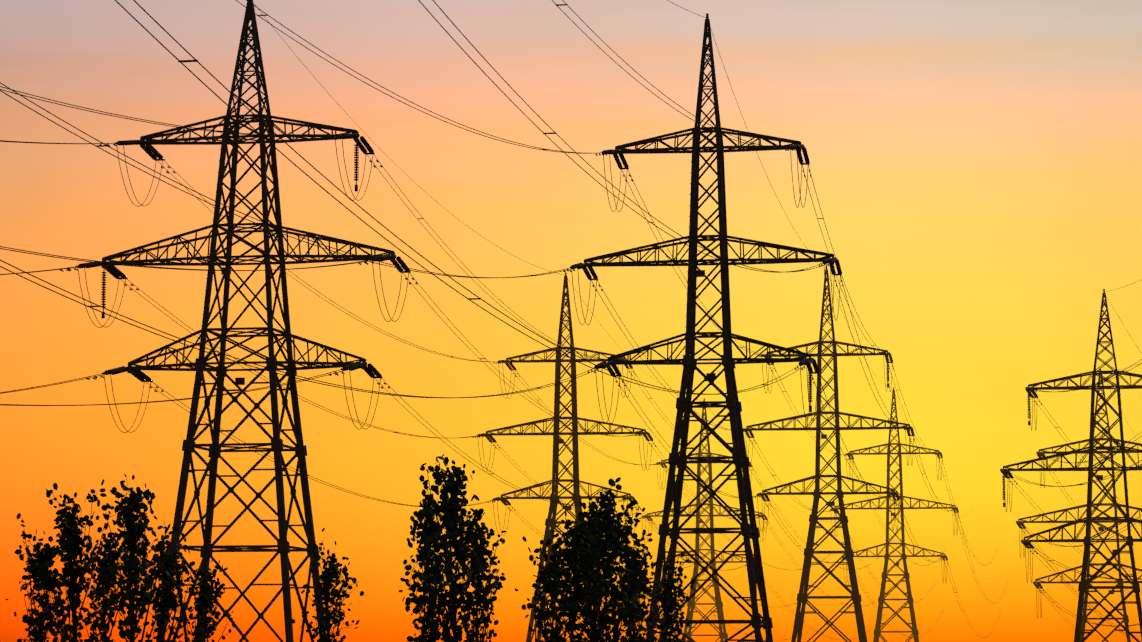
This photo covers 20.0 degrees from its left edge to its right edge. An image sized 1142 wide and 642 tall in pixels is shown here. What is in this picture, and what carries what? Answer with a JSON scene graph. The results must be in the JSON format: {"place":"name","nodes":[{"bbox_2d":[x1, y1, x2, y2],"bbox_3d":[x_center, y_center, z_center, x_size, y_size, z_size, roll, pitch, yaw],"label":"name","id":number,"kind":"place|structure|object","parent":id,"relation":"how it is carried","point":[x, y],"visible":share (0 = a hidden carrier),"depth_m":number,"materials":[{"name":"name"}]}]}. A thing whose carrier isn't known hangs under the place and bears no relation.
{"place":"outdoors","nodes":[
{"label":"outdoors","id":0,"kind":"place"},
{"bbox_2d":[76,520,152,641],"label":"tree wood","id":1,"kind":"object","parent":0,"point":[106,584],"visible":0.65,"depth_m":177.25,"materials":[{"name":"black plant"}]},
{"bbox_2d":[93,474,171,641],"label":"tree wood","id":2,"kind":"object","parent":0,"point":[133,534],"visible":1,"depth_m":167.79,"materials":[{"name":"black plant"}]},
{"bbox_2d":[135,526,201,641],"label":"tree wood","id":3,"kind":"object","parent":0,"point":[170,602],"visible":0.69,"depth_m":175.86,"materials":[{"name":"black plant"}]},
{"bbox_2d":[171,559,235,641],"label":"tree wood","id":4,"kind":"object","parent":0,"point":[206,601],"visible":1,"depth_m":179.85,"materials":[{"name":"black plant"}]},
{"bbox_2d":[292,528,363,641],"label":"tree wood","id":5,"kind":"object","parent":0,"point":[329,574],"visible":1,"depth_m":170.94,"materials":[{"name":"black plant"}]},
{"bbox_2d":[399,485,456,641],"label":"tree wood","id":6,"kind":"object","parent":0,"point":[425,512],"visible":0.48,"depth_m":175.10,"materials":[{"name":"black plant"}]},
{"bbox_2d":[400,454,488,641],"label":"tree wood","id":7,"kind":"object","parent":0,"point":[451,518],"visible":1,"depth_m":169.39,"materials":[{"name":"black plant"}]},
{"bbox_2d":[444,519,505,641],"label":"tree wood","id":8,"kind":"object","parent":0,"point":[482,601],"visible":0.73,"depth_m":179.30,"materials":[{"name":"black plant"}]},
{"bbox_2d":[522,534,593,641],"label":"tree wood","id":9,"kind":"object","parent":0,"point":[551,567],"visible":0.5,"depth_m":177.05,"materials":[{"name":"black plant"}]},
{"bbox_2d":[514,501,605,641],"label":"tree wood","id":10,"kind":"object","parent":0,"point":[575,559],"visible":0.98,"depth_m":172.99,"materials":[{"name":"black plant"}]},
{"bbox_2d":[0,0,1141,641],"label":"sky","id":11,"kind":"structure","parent":0,"point":[975,166],"materials":[{"name":"orange"}]},
{"bbox_2d":[558,501,618,641],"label":"tree wood","id":12,"kind":"object","parent":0,"point":[595,635],"visible":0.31,"depth_m":181.20,"materials":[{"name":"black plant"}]},
{"bbox_2d":[577,477,654,641],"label":"tree wood","id":13,"kind":"object","parent":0,"point":[612,541],"visible":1,"depth_m":171.52,"materials":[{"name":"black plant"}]},
{"bbox_2d":[610,525,668,641],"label":"tree wood","id":14,"kind":"object","parent":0,"point":[642,614],"visible":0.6,"depth_m":179.01,"materials":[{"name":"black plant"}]},
{"bbox_2d":[647,553,702,641],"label":"tree wood","id":15,"kind":"object","parent":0,"point":[672,604],"visible":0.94,"depth_m":185.14,"materials":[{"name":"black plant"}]},
{"label":"ground","id":16,"kind":"structure","parent":0,"visible":0},
{"bbox_2d":[5,513,69,641],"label":"tree wood","id":17,"kind":"object","parent":16,"relation":"on","point":[36,569],"visible":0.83,"depth_m":172.83,"materials":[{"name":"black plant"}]},
{"bbox_2d":[35,479,107,641],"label":"tree wood","id":18,"kind":"object","parent":16,"relation":"on","point":[71,531],"visible":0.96,"depth_m":172.26,"materials":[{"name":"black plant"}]},
{"bbox_2d":[101,0,394,641],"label":"pylon","id":19,"kind":"object","parent":16,"relation":"on","point":[200,365],"visible":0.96,"depth_m":215.29,"materials":[{"name":"metal"}]},
{"bbox_2d":[60,4,1141,640],"bbox_3d":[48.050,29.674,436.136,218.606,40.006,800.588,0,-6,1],"label":"yoke plates","id":20,"kind":"object","parent":19,"relation":"attached to","point":[588,372],"visible":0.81,"depth_m":237.75,"materials":[{"name":"metal"}]},
{"bbox_2d":[486,272,645,641],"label":"pylon","id":21,"kind":"object","parent":16,"relation":"on","point":[576,497],"visible":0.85,"depth_m":360.57,"materials":[{"name":"metal"}]},
{"bbox_2d":[0,0,1141,641],"bbox_3d":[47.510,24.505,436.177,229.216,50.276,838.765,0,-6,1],"label":"conductors","id":22,"kind":"object","parent":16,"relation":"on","point":[1030,562],"visible":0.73,"depth_m":214.10,"materials":[{"name":"grey metal"}]},
{"bbox_2d":[646,398,762,641],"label":"pylon","id":23,"kind":"object","parent":16,"relation":"on","point":[718,604],"visible":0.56,"depth_m":498.73,"materials":[{"name":"metal"}]},
{"bbox_2d":[584,13,833,641],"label":"pylon","id":24,"kind":"object","parent":16,"relation":"on","point":[737,450],"visible":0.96,"depth_m":236.18,"materials":[{"name":"metal"}]},
{"bbox_2d":[746,267,909,641],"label":"pylon","id":25,"kind":"object","parent":16,"relation":"on","point":[803,597],"visible":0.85,"depth_m":364.11,"materials":[{"name":"metal"}]},
{"bbox_2d":[834,387,955,641],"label":"pylon","id":26,"kind":"object","parent":16,"relation":"on","point":[882,599],"visible":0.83,"depth_m":486.76,"materials":[{"name":"metal"}]},
{"bbox_2d":[1003,289,1141,641],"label":"pylon","id":27,"kind":"object","parent":16,"relation":"on","point":[1086,540],"visible":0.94,"depth_m":325.29,"materials":[{"name":"metal"}]},
{"bbox_2d":[78,133,1045,587],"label":"insulators","id":28,"kind":"object","parent":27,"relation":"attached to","point":[118,273],"visible":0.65,"depth_m":234.31,"materials":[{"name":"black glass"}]},
{"bbox_2d":[1018,369,1141,641],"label":"pylon","id":29,"kind":"object","parent":16,"relation":"on","point":[1124,615],"visible":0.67,"depth_m":393.85,"materials":[{"name":"metal"}]}
]}

